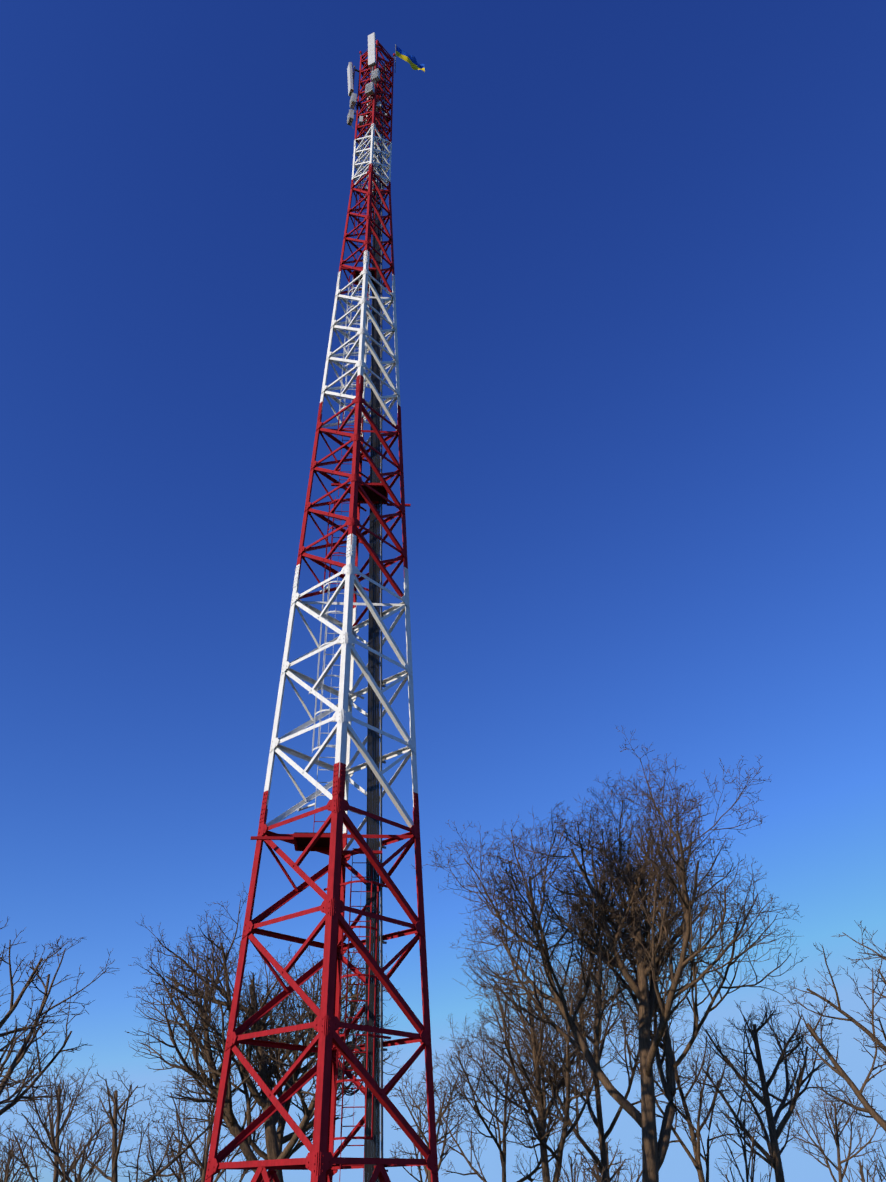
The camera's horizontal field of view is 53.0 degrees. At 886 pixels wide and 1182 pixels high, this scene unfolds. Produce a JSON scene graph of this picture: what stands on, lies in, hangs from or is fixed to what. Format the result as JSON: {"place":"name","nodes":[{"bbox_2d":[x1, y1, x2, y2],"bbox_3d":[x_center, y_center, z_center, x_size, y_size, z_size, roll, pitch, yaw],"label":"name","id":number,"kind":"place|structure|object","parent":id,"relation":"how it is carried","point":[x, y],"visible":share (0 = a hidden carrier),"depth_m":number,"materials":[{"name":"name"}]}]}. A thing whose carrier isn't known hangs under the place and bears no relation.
{"place":"outdoors","nodes":[
{"label":"outdoors","id":0,"kind":"place"},
{"bbox_2d":[205,32,438,1181],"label":"tower","id":1,"kind":"structure","parent":0,"point":[323,1160],"depth_m":19.55,"materials":[{"name":"red metal"}]},
{"bbox_2d":[0,0,885,1181],"label":"sky","id":2,"kind":"structure","parent":0,"point":[639,246],"materials":[{"name":"blue"}]},
{"bbox_3d":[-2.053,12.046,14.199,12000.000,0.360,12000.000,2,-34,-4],"label":"ground","id":3,"kind":"structure","parent":0,"visible":0},
{"bbox_2d":[0,1131,36,1181],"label":"bare tree","id":4,"kind":"object","parent":3,"relation":"on","point":[7,1169],"visible":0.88,"depth_m":25.78,"materials":[{"name":"brown plant"}]},
{"bbox_2d":[0,1138,47,1181],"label":"tree","id":5,"kind":"object","parent":3,"relation":"on","point":[8,1154],"visible":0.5,"depth_m":45.99,"materials":[{"name":"brown plant"}]},
{"bbox_2d":[0,917,119,1115],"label":"tree","id":6,"kind":"object","parent":3,"relation":"on","point":[20,1054],"visible":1,"depth_m":17.40,"materials":[{"name":"brown plant"}]},
{"bbox_2d":[0,1033,135,1181],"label":"tree","id":7,"kind":"object","parent":3,"relation":"on","point":[58,1090],"visible":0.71,"depth_m":27.40,"materials":[{"name":"brown plant"}]},
{"bbox_2d":[49,1133,112,1181],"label":"tree","id":8,"kind":"object","parent":3,"relation":"on","point":[80,1166],"visible":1,"depth_m":21.38,"materials":[{"name":"brown plant"}]},
{"bbox_2d":[6,1069,215,1181],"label":"tree","id":9,"kind":"object","parent":3,"relation":"on","point":[113,1122],"visible":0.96,"depth_m":24.32,"materials":[{"name":"brown plant"}]},
{"bbox_2d":[124,1135,222,1181],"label":"tree","id":10,"kind":"object","parent":3,"relation":"on","point":[186,1165],"visible":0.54,"depth_m":43.32,"materials":[{"name":"brown plant"}]},
{"bbox_2d":[128,1075,265,1181],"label":"tree","id":11,"kind":"object","parent":3,"relation":"on","point":[203,1166],"visible":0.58,"depth_m":31.29,"materials":[{"name":"brown plant"}]},
{"bbox_2d":[124,882,403,1181],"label":"tree","id":12,"kind":"object","parent":3,"relation":"on","point":[266,1070],"visible":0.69,"depth_m":23.22,"materials":[{"name":"brown plant"}]},
{"bbox_2d":[388,1062,473,1181],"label":"tree","id":13,"kind":"object","parent":3,"relation":"on","point":[427,1171],"visible":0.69,"depth_m":33.01,"materials":[{"name":"brown plant"}]},
{"bbox_2d":[401,1005,603,1181],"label":"tree","id":14,"kind":"object","parent":3,"relation":"on","point":[504,1120],"visible":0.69,"depth_m":29.48,"materials":[{"name":"brown plant"}]},
{"bbox_2d":[446,953,634,1181],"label":"tree","id":15,"kind":"object","parent":3,"relation":"on","point":[538,1092],"visible":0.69,"depth_m":26.78,"materials":[{"name":"brown plant"}]},
{"bbox_2d":[544,1145,607,1181],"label":"bare tree","id":16,"kind":"object","parent":3,"relation":"on","point":[572,1173],"visible":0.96,"depth_m":25.27,"materials":[{"name":"brown plant"}]},
{"bbox_2d":[556,1162,620,1181],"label":"bare tree","id":17,"kind":"object","parent":3,"relation":"on","point":[597,1173],"visible":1,"depth_m":15.47,"materials":[{"name":"brown plant"}]},
{"bbox_2d":[463,883,727,1181],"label":"tree","id":18,"kind":"object","parent":3,"relation":"on","point":[598,1121],"visible":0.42,"depth_m":29.24,"materials":[{"name":"brown plant"}]},
{"bbox_2d":[571,1137,641,1181],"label":"tree","id":19,"kind":"object","parent":3,"relation":"on","point":[609,1166],"visible":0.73,"depth_m":35.65,"materials":[{"name":"brown plant"}]},
{"bbox_2d":[413,726,806,1181],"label":"tree","id":20,"kind":"object","parent":3,"relation":"on","point":[649,954],"visible":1,"depth_m":22.49,"materials":[{"name":"brown plant"}]},
{"bbox_2d":[607,1010,759,1181],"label":"tree","id":21,"kind":"object","parent":3,"relation":"on","point":[696,1162],"visible":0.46,"depth_m":28.35,"materials":[{"name":"brown plant"}]},
{"bbox_2d":[705,1106,787,1181],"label":"bare tree","id":22,"kind":"object","parent":3,"relation":"on","point":[747,1168],"visible":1,"depth_m":22.00,"materials":[{"name":"brown plant"}]},
{"bbox_2d":[676,980,854,1181],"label":"tree","id":23,"kind":"object","parent":3,"relation":"on","point":[772,1122],"visible":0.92,"depth_m":24.49,"materials":[{"name":"brown plant"}]},
{"bbox_2d":[781,920,885,1131],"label":"tree","id":24,"kind":"object","parent":3,"relation":"on","point":[868,1107],"visible":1,"depth_m":18.42,"materials":[{"name":"brown plant"}]},
{"bbox_2d":[783,1084,885,1181],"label":"tree","id":25,"kind":"object","parent":3,"relation":"on","point":[836,1136],"visible":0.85,"depth_m":44.71,"materials":[{"name":"brown plant"}]},
{"bbox_2d":[834,1151,885,1181],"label":"bare tree","id":26,"kind":"object","parent":3,"relation":"on","point":[862,1179],"visible":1,"depth_m":14.97,"materials":[{"name":"brown plant"}]},
{"bbox_2d":[863,1143,885,1180],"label":"bare tree","id":27,"kind":"object","parent":3,"relation":"on","point":[880,1174],"visible":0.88,"depth_m":24.95,"materials":[{"name":"brown plant"}]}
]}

